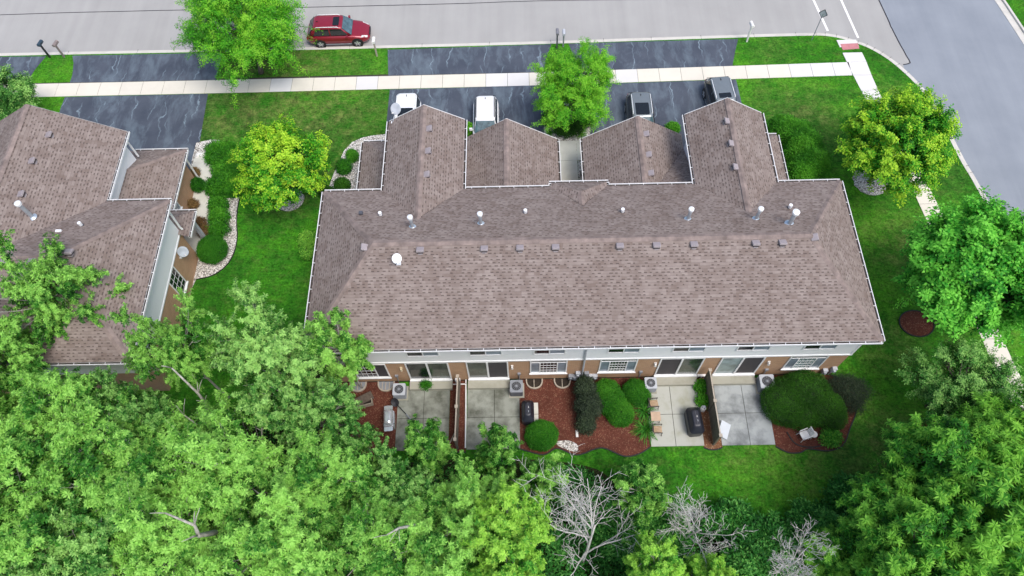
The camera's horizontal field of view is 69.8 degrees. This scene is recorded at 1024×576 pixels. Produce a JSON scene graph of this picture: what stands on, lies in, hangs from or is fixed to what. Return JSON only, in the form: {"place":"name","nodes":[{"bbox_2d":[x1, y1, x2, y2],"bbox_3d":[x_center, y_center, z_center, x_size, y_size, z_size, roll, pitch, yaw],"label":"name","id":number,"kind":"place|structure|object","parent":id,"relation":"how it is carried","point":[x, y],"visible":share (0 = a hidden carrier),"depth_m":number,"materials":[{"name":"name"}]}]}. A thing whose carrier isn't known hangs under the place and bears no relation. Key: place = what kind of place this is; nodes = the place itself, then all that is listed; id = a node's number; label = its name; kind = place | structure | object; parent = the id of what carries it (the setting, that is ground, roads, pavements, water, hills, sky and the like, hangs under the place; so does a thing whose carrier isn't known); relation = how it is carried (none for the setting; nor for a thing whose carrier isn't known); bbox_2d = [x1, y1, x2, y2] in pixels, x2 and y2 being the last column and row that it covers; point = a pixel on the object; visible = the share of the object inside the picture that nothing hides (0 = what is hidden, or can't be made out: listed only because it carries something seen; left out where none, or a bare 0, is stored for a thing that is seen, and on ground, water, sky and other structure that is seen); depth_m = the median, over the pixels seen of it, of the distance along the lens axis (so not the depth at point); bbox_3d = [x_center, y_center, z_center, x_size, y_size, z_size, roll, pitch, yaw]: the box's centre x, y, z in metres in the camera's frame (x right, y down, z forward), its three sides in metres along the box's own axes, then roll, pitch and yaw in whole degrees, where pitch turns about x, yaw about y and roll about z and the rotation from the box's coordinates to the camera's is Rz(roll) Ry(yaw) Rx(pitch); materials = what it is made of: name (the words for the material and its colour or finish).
{"place":"outdoors","nodes":[
{"label":"outdoors","id":0,"kind":"place"},
{"bbox_2d":[184,152,212,250],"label":"garden path","id":1,"kind":"structure","parent":0,"point":[201,197],"depth_m":49.87,"materials":[{"name":"concrete"}]},
{"bbox_2d":[0,0,908,67],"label":"street","id":2,"kind":"structure","parent":0,"point":[93,27],"depth_m":57.29,"materials":[{"name":"asphalt"}]},
{"bbox_2d":[307,14,370,47],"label":"parked car","id":3,"kind":"object","parent":2,"relation":"on","point":[337,29],"visible":0.97,"depth_m":55.53,"materials":[{"name":"red paint"}]},
{"bbox_2d":[1,356,921,575],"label":"forest floor","id":4,"kind":"structure","parent":0,"point":[518,473],"depth_m":40.54,"materials":[{"name":"plant"}]},
{"bbox_2d":[0,391,47,509],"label":"poplar tree","id":5,"kind":"object","parent":4,"relation":"on","point":[8,408],"visible":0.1,"depth_m":35.30,"materials":[{"name":"green plant"}]},
{"bbox_2d":[0,430,85,575],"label":"poplar tree","id":6,"kind":"object","parent":4,"relation":"on","point":[25,532],"visible":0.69,"depth_m":31.81,"materials":[{"name":"green plant"}]},
{"bbox_2d":[2,485,140,575],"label":"poplar tree","id":7,"kind":"object","parent":4,"relation":"on","point":[86,555],"visible":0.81,"depth_m":31.23,"materials":[{"name":"green plant"}]},
{"bbox_2d":[0,366,153,488],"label":"poplar tree","id":8,"kind":"object","parent":4,"relation":"on","point":[57,390],"visible":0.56,"depth_m":33.73,"materials":[{"name":"green plant"}]},
{"bbox_2d":[23,396,187,557],"bbox_3d":[-17.565,10.006,35.420,8.306,10.930,6.943,14,64,9],"label":"poplar tree","id":9,"kind":"object","parent":4,"relation":"on","point":[91,464],"visible":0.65,"depth_m":31.89,"materials":[{"name":"green plant"}]},
{"bbox_2d":[78,365,179,451],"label":"poplar tree","id":10,"kind":"object","parent":4,"relation":"on","point":[155,406],"visible":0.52,"depth_m":34.60,"materials":[{"name":"green plant"}]},
{"bbox_2d":[62,387,203,527],"bbox_3d":[-17.326,8.720,35.876,6.475,11.256,6.444,-1,62,1],"label":"poplar tree","id":11,"kind":"object","parent":4,"relation":"on","point":[119,437],"visible":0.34,"depth_m":34.07,"materials":[{"name":"green plant"}]},
{"bbox_2d":[99,463,254,575],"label":"poplar tree","id":12,"kind":"object","parent":4,"relation":"on","point":[143,547],"visible":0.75,"depth_m":31.30,"materials":[{"name":"green plant"}]},
{"bbox_2d":[149,387,312,549],"bbox_3d":[-12.641,8.714,34.962,8.094,12.709,8.054,1,63,2],"label":"poplar tree","id":13,"kind":"object","parent":4,"relation":"on","point":[200,446],"visible":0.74,"depth_m":32.40,"materials":[{"name":"green plant"}]},
{"bbox_2d":[202,277,324,432],"bbox_3d":[-12.054,4.459,38.073,5.929,11.140,8.003,-54,73,-22],"label":"poplar tree","id":14,"kind":"object","parent":4,"relation":"on","point":[273,344],"visible":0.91,"depth_m":35.15,"materials":[{"name":"green plant"}]},
{"bbox_2d":[169,475,357,575],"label":"poplar tree","id":15,"kind":"object","parent":4,"relation":"on","point":[292,552],"visible":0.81,"depth_m":29.99,"materials":[{"name":"green plant"}]},
{"bbox_2d":[248,369,383,451],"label":"poplar tree","id":16,"kind":"object","parent":4,"relation":"on","point":[320,405],"visible":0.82,"depth_m":34.43,"materials":[{"name":"green plant"}]},
{"bbox_2d":[244,424,405,560],"bbox_3d":[-9.199,10.535,35.298,6.018,10.287,7.198,18,64,10],"label":"poplar tree","id":17,"kind":"object","parent":4,"relation":"on","point":[339,481],"visible":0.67,"depth_m":32.16,"materials":[{"name":"green plant"}]},
{"bbox_2d":[295,467,447,575],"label":"poplar tree","id":18,"kind":"object","parent":4,"relation":"on","point":[352,537],"visible":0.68,"depth_m":31.44,"materials":[{"name":"green plant"}]},
{"bbox_2d":[349,428,440,556],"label":"poplar tree","id":19,"kind":"object","parent":4,"relation":"on","point":[398,484],"visible":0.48,"depth_m":34.28,"materials":[{"name":"green plant"}]},
{"bbox_2d":[355,485,495,575],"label":"poplar tree","id":20,"kind":"object","parent":4,"relation":"on","point":[428,540],"visible":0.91,"depth_m":31.26,"materials":[{"name":"green plant"}]},
{"bbox_2d":[403,413,455,475],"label":"young tree","id":21,"kind":"object","parent":4,"relation":"on","point":[423,445],"visible":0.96,"depth_m":36.09,"materials":[{"name":"green plant"}]},
{"bbox_2d":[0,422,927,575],"bbox_3d":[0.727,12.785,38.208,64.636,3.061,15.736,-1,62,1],"label":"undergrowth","id":22,"kind":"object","parent":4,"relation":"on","point":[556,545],"visible":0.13,"depth_m":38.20,"materials":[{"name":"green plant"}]},
{"bbox_2d":[418,448,527,569],"bbox_3d":[-1.858,10.915,35.367,5.638,9.441,5.666,-6,63,-2],"label":"poplar tree","id":23,"kind":"object","parent":4,"relation":"on","point":[459,495],"visible":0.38,"depth_m":34.06,"materials":[{"name":"green plant"}]},
{"bbox_2d":[470,421,524,484],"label":"young tree","id":24,"kind":"object","parent":4,"relation":"on","point":[489,455],"visible":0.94,"depth_m":35.53,"materials":[{"name":"green plant"}]},
{"bbox_2d":[462,527,546,575],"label":"locust tree","id":25,"kind":"object","parent":4,"relation":"on","point":[529,564],"visible":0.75,"depth_m":30.75,"materials":[{"name":"green plant"}]},
{"bbox_2d":[459,480,556,575],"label":"locust tree","id":26,"kind":"object","parent":4,"relation":"on","point":[503,509],"visible":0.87,"depth_m":31.82,"materials":[{"name":"green plant"}]},
{"bbox_2d":[518,451,568,504],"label":"young tree","id":27,"kind":"object","parent":4,"relation":"on","point":[534,467],"visible":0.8,"depth_m":35.30,"materials":[{"name":"green plant"}]},
{"bbox_2d":[514,443,644,575],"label":"dead tree","id":28,"kind":"object","parent":4,"relation":"on","point":[582,534],"visible":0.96,"depth_m":34.02,"materials":[{"name":"grey wood"}]},
{"bbox_2d":[590,511,649,571],"bbox_3d":[5.667,12.968,38.094,3.518,2.504,3.169,-1,62,1],"label":"wild bush","id":29,"kind":"object","parent":4,"relation":"on","point":[605,533],"visible":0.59,"depth_m":37.65,"materials":[{"name":"green plant"}]},
{"bbox_2d":[595,487,658,538],"bbox_3d":[6.165,11.809,38.511,3.556,2.991,3.169,-1,62,1],"label":"wild bush","id":30,"kind":"object","parent":4,"relation":"on","point":[625,515],"visible":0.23,"depth_m":37.88,"materials":[{"name":"green plant"}]},
{"bbox_2d":[611,457,671,526],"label":"young tree","id":31,"kind":"object","parent":4,"relation":"on","point":[648,481],"visible":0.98,"depth_m":36.12,"materials":[{"name":"green plant"}]},
{"bbox_2d":[621,529,690,575],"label":"locust tree","id":32,"kind":"object","parent":4,"relation":"on","point":[665,554],"visible":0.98,"depth_m":33.12,"materials":[{"name":"green plant"}]},
{"bbox_2d":[642,508,693,553],"bbox_3d":[7.959,12.709,38.147,3.282,2.760,3.176,-1,62,1],"label":"wild bush","id":33,"kind":"object","parent":4,"relation":"on","point":[661,525],"visible":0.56,"depth_m":37.61,"materials":[{"name":"green plant"}]},
{"bbox_2d":[654,478,756,566],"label":"dead tree","id":34,"kind":"object","parent":4,"relation":"on","point":[689,515],"visible":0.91,"depth_m":35.26,"materials":[{"name":"grey wood"}]},
{"bbox_2d":[683,551,743,575],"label":"locust tree","id":35,"kind":"object","parent":4,"relation":"on","point":[696,566],"visible":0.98,"depth_m":33.55,"materials":[{"name":"green plant"}]},
{"bbox_2d":[704,495,756,543],"bbox_3d":[11.624,12.180,38.692,2.957,2.200,2.698,-38,68,-17],"label":"wild bush","id":36,"kind":"object","parent":4,"relation":"on","point":[737,509],"visible":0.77,"depth_m":38.29,"materials":[{"name":"green plant"}]},
{"bbox_2d":[716,532,783,575],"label":"wild bush","id":37,"kind":"object","parent":4,"relation":"on","point":[743,562],"visible":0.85,"depth_m":36.35,"materials":[{"name":"green plant"}]},
{"bbox_2d":[735,510,794,572],"bbox_3d":[13.014,13.195,37.696,3.789,2.780,3.530,-1,62,1],"label":"wild bush","id":38,"kind":"object","parent":4,"relation":"on","point":[755,536],"visible":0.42,"depth_m":37.52,"materials":[{"name":"green plant"}]},
{"bbox_2d":[762,529,805,575],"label":"wild bush","id":39,"kind":"object","parent":4,"relation":"on","point":[791,551],"visible":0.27,"depth_m":36.66,"materials":[{"name":"green plant"}]},
{"bbox_2d":[769,518,838,575],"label":"dead tree","id":40,"kind":"object","parent":4,"relation":"on","point":[789,565],"visible":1,"depth_m":34.70,"materials":[{"name":"grey wood"}]},
{"bbox_2d":[778,491,840,537],"bbox_3d":[15.752,12.341,38.492,3.382,2.168,3.354,-1,62,1],"label":"wild bush","id":41,"kind":"object","parent":4,"relation":"on","point":[801,507],"visible":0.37,"depth_m":38.37,"materials":[{"name":"green plant"}]},
{"bbox_2d":[798,506,856,557],"bbox_3d":[16.456,12.762,37.606,3.973,3.012,3.303,-33,66,-15],"label":"wild bush","id":42,"kind":"object","parent":4,"relation":"on","point":[825,522],"visible":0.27,"depth_m":37.46,"materials":[{"name":"green plant"}]},
{"bbox_2d":[797,523,867,575],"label":"sumac tree","id":43,"kind":"object","parent":4,"relation":"on","point":[833,565],"visible":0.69,"depth_m":35.23,"materials":[{"name":"green plant"}]},
{"bbox_2d":[818,470,863,515],"bbox_3d":[17.869,10.932,38.889,2.976,2.603,2.870,-1,62,1],"label":"wild bush","id":44,"kind":"object","parent":4,"relation":"on","point":[837,487],"visible":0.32,"depth_m":38.63,"materials":[{"name":"green plant"}]},
{"bbox_2d":[835,467,935,573],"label":"sumac tree","id":45,"kind":"object","parent":4,"relation":"on","point":[862,495],"visible":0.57,"depth_m":33.38,"materials":[{"name":"green plant"}]},
{"bbox_2d":[838,480,979,575],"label":"sumac tree","id":46,"kind":"object","parent":4,"relation":"on","point":[926,557],"visible":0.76,"depth_m":31.51,"materials":[{"name":"green plant"}]},
{"bbox_2d":[863,411,1012,547],"bbox_3d":[19.749,9.730,34.902,5.598,10.534,6.927,-4,62,-1],"label":"sumac tree","id":47,"kind":"object","parent":4,"relation":"on","point":[944,441],"visible":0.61,"depth_m":32.56,"materials":[{"name":"green plant"}]},
{"bbox_2d":[916,429,1023,575],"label":"sumac tree","id":48,"kind":"object","parent":4,"relation":"on","point":[1009,459],"visible":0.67,"depth_m":31.19,"materials":[{"name":"green plant"}]},
{"bbox_2d":[932,391,1022,445],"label":"sumac tree","id":49,"kind":"object","parent":4,"relation":"on","point":[974,417],"visible":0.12,"depth_m":35.91,"materials":[{"name":"green plant"}]},
{"bbox_2d":[947,505,1023,575],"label":"sumac tree","id":50,"kind":"object","parent":4,"relation":"on","point":[998,559],"visible":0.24,"depth_m":31.04,"materials":[{"name":"green plant"}]},
{"bbox_2d":[972,381,1023,476],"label":"sumac tree","id":51,"kind":"object","parent":4,"relation":"on","point":[1008,423],"visible":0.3,"depth_m":34.28,"materials":[{"name":"green plant"}]},
{"bbox_2d":[0,36,1023,517],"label":"lot ground","id":52,"kind":"structure","parent":0,"point":[764,480],"depth_m":47.74,"materials":[{"name":"green plant"}]},
{"bbox_2d":[0,64,42,119],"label":"garden tree","id":53,"kind":"object","parent":52,"relation":"on","point":[13,98],"visible":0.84,"depth_m":50.06,"materials":[{"name":"green plant"}]},
{"bbox_2d":[0,325,50,414],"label":"poplar tree","id":54,"kind":"object","parent":52,"relation":"on","point":[13,354],"visible":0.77,"depth_m":36.16,"materials":[{"name":"green plant"}]},
{"bbox_2d":[0,229,133,348],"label":"poplar tree","id":55,"kind":"object","parent":52,"relation":"on","point":[34,280],"visible":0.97,"depth_m":37.07,"materials":[{"name":"green plant"}]},
{"bbox_2d":[0,104,205,392],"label":"townhouse","id":56,"kind":"structure","parent":52,"relation":"on","point":[98,196],"depth_m":41.80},
{"bbox_2d":[102,287,229,398],"bbox_3d":[-17.149,3.535,37.768,4.698,12.709,4.721,14,64,8],"label":"poplar tree","id":57,"kind":"object","parent":52,"relation":"on","point":[179,356],"visible":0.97,"depth_m":35.52,"materials":[{"name":"green plant"}]},
{"bbox_2d":[184,140,238,286],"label":"stone bed","id":58,"kind":"object","parent":52,"relation":"on","point":[204,269],"visible":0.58,"depth_m":48.32,"materials":[{"name":"gravel"}]},
{"bbox_2d":[196,234,229,264],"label":"clipped bush","id":59,"kind":"object","parent":58,"relation":"on","point":[211,248],"visible":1,"depth_m":46.78,"materials":[{"name":"plant"}]},
{"bbox_2d":[202,138,247,199],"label":"spreading hedge","id":60,"kind":"object","parent":58,"relation":"on","point":[223,172],"visible":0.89,"depth_m":49.96,"materials":[{"name":"green plant"}]},
{"bbox_2d":[170,0,323,109],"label":"shade tree","id":61,"kind":"object","parent":52,"relation":"on","point":[244,39],"visible":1,"depth_m":49.17,"materials":[{"name":"green plant"}]},
{"bbox_2d":[226,112,332,213],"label":"maple tree","id":62,"kind":"object","parent":52,"relation":"on","point":[277,161],"visible":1,"depth_m":45.01,"materials":[{"name":"green plant"}]},
{"bbox_2d":[298,230,315,260],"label":"garden bush","id":63,"kind":"object","parent":52,"relation":"on","point":[306,240],"visible":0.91,"depth_m":47.17,"materials":[{"name":"green plant"}]},
{"bbox_2d":[304,305,374,387],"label":"young tree","id":64,"kind":"object","parent":52,"relation":"on","point":[353,357],"visible":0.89,"depth_m":36.95,"materials":[{"name":"green plant"}]},
{"bbox_2d":[329,134,385,188],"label":"stone bed","id":65,"kind":"object","parent":52,"relation":"on","point":[352,176],"visible":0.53,"depth_m":50.98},
{"bbox_2d":[0,39,741,169],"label":"driveways","id":66,"kind":"structure","parent":52,"relation":"on","point":[159,121],"depth_m":54.29,"materials":[{"name":"asphalt"}]},
{"bbox_2d":[469,95,499,133],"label":"parked car","id":67,"kind":"object","parent":66,"relation":"on","point":[486,113],"visible":0.55,"depth_m":50.81,"materials":[{"name":"white paint"}]},
{"bbox_2d":[624,92,659,124],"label":"parked car","id":68,"kind":"object","parent":66,"relation":"on","point":[640,104],"visible":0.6,"depth_m":50.83,"materials":[{"name":"grey paint"}]},
{"bbox_2d":[702,76,736,104],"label":"parked car","id":69,"kind":"object","parent":66,"relation":"on","point":[715,89],"visible":0.5,"depth_m":51.43,"materials":[{"name":"grey paint"}]},
{"bbox_2d":[395,390,449,450],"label":"patio","id":70,"kind":"structure","parent":52,"relation":"on","point":[434,403],"depth_m":42.60,"materials":[{"name":"concrete"}]},
{"bbox_2d":[467,389,519,449],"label":"patio","id":71,"kind":"structure","parent":52,"relation":"on","point":[480,403],"depth_m":42.45,"materials":[{"name":"concrete"}]},
{"bbox_2d":[196,198,856,460],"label":"bed edging","id":72,"kind":"object","parent":52,"relation":"on","point":[809,447],"visible":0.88,"depth_m":41.28,"materials":[{"name":"stone"}]},
{"bbox_2d":[538,104,593,138],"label":"dark hedge","id":73,"kind":"object","parent":52,"relation":"on","point":[574,127],"visible":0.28,"depth_m":51.28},
{"bbox_2d":[559,140,580,180],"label":"entry walk","id":74,"kind":"structure","parent":52,"relation":"on","point":[570,155],"depth_m":50.74,"materials":[{"name":"concrete"}]},
{"bbox_2d":[527,36,621,132],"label":"shade tree","id":75,"kind":"object","parent":52,"relation":"on","point":[584,96],"visible":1,"depth_m":47.34,"materials":[{"name":"green plant"}]},
{"bbox_2d":[318,375,855,458],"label":"bark bed","id":76,"kind":"object","parent":52,"relation":"on","point":[554,402],"visible":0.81,"depth_m":42.06,"materials":[{"name":"wood"}]},
{"bbox_2d":[524,419,559,451],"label":"clipped bush","id":77,"kind":"object","parent":76,"relation":"on","point":[541,435],"visible":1,"depth_m":40.94,"materials":[{"name":"plant"}]},
{"bbox_2d":[572,372,603,436],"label":"dark shrub","id":78,"kind":"object","parent":76,"relation":"on","point":[587,408],"visible":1,"depth_m":41.22,"materials":[{"name":"green plant"}]},
{"bbox_2d":[595,378,634,427],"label":"clipped bush","id":79,"kind":"object","parent":76,"relation":"on","point":[617,408],"visible":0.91,"depth_m":41.60,"materials":[{"name":"plant"}]},
{"bbox_2d":[621,378,652,406],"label":"clipped bush","id":80,"kind":"object","parent":76,"relation":"on","point":[635,391],"visible":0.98,"depth_m":41.99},
{"bbox_2d":[759,368,848,431],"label":"clipped bush","id":81,"kind":"object","parent":76,"relation":"on","point":[801,400],"visible":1,"depth_m":41.07,"materials":[{"name":"plant"}]},
{"bbox_2d":[304,97,885,390],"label":"townhouse","id":82,"kind":"structure","parent":52,"relation":"on","point":[724,248],"depth_m":39.32,"materials":[{"name":"brown"}]},
{"bbox_2d":[404,363,452,381],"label":"sliding door","id":83,"kind":"structure","parent":82,"relation":"in","point":[417,372],"depth_m":42.09,"materials":[{"name":"white glass"}]},
{"bbox_2d":[465,362,509,380],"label":"sliding door","id":84,"kind":"structure","parent":82,"relation":"in","point":[477,371],"depth_m":42.09,"materials":[{"name":"white glass"}]},
{"bbox_2d":[529,361,567,374],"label":"window","id":85,"kind":"structure","parent":82,"relation":"in","point":[536,367],"depth_m":41.74,"materials":[{"name":"white glass"}]},
{"bbox_2d":[597,359,638,373],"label":"window","id":86,"kind":"structure","parent":82,"relation":"in","point":[628,365],"depth_m":41.68,"materials":[{"name":"white glass"}]},
{"bbox_2d":[654,358,705,377],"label":"sliding door","id":87,"kind":"structure","parent":82,"relation":"in","point":[684,367],"depth_m":41.92,"materials":[{"name":"white glass"}]},
{"bbox_2d":[712,357,765,376],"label":"sliding door","id":88,"kind":"structure","parent":82,"relation":"in","point":[740,366],"depth_m":41.88,"materials":[{"name":"white glass"}]},
{"bbox_2d":[780,356,828,370],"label":"window","id":89,"kind":"structure","parent":82,"relation":"in","point":[796,362],"depth_m":41.49,"materials":[{"name":"white glass"}]},
{"bbox_2d":[647,386,703,446],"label":"patio","id":90,"kind":"structure","parent":52,"relation":"on","point":[682,400],"depth_m":42.13,"materials":[{"name":"concrete"}]},
{"bbox_2d":[684,407,704,436],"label":"covered grill","id":91,"kind":"object","parent":90,"relation":"on","point":[694,422],"visible":1,"depth_m":40.99,"materials":[{"name":"fabric"}]},
{"bbox_2d":[697,378,721,448],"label":"brown bark strip","id":92,"kind":"object","parent":52,"relation":"on","point":[707,437],"visible":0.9,"depth_m":41.62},
{"bbox_2d":[703,368,722,444],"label":"privacy fence","id":93,"kind":"object","parent":92,"relation":"on","point":[717,435],"visible":0.86,"depth_m":41.22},
{"bbox_2d":[713,385,774,445],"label":"patio","id":94,"kind":"structure","parent":52,"relation":"on","point":[732,405],"depth_m":42.03,"materials":[{"name":"concrete"}]},
{"bbox_2d":[766,113,832,179],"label":"clipped hedge","id":95,"kind":"object","parent":52,"relation":"on","point":[806,154],"visible":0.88,"depth_m":48.33,"materials":[{"name":"green plant"}]},
{"bbox_2d":[827,372,879,418],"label":"shrub","id":96,"kind":"object","parent":52,"relation":"on","point":[850,380],"visible":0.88,"depth_m":41.89,"materials":[{"name":"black plant"}]},
{"bbox_2d":[834,83,962,207],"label":"maple tree","id":97,"kind":"object","parent":52,"relation":"on","point":[885,143],"visible":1,"depth_m":43.80,"materials":[{"name":"green plant"}]},
{"bbox_2d":[900,311,932,335],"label":"bark ring","id":98,"kind":"object","parent":52,"relation":"on","point":[916,323],"visible":0.9,"depth_m":44.46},
{"bbox_2d":[890,185,1023,348],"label":"maple tree","id":99,"kind":"object","parent":52,"relation":"on","point":[963,271],"visible":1,"depth_m":37.55,"materials":[{"name":"green plant"}]},
{"bbox_2d":[894,332,1023,425],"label":"ornamental tree","id":100,"kind":"object","parent":52,"relation":"on","point":[966,364],"visible":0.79,"depth_m":38.01,"materials":[{"name":"green plant"}]},
{"bbox_2d":[0,40,1023,407],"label":"sidewalk","id":101,"kind":"structure","parent":0,"point":[856,64],"depth_m":54.28,"materials":[{"name":"concrete"}]},
{"bbox_2d":[33,64,834,93],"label":"sidewalk joints","id":102,"kind":"object","parent":101,"relation":"on","point":[331,76],"visible":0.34,"depth_m":54.77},
{"bbox_2d":[880,0,1023,221],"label":"side road","id":103,"kind":"structure","parent":0,"point":[966,57],"depth_m":53.77,"materials":[{"name":"asphalt"}]},
{"bbox_2d":[0,33,988,203],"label":"kerb","id":104,"kind":"structure","parent":103,"relation":"on","point":[955,146],"depth_m":55.96,"materials":[{"name":"concrete"}]},
{"bbox_2d":[995,0,1023,43],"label":"kerb","id":105,"kind":"structure","parent":103,"relation":"on","point":[1011,17],"depth_m":56.14,"materials":[{"name":"concrete"}]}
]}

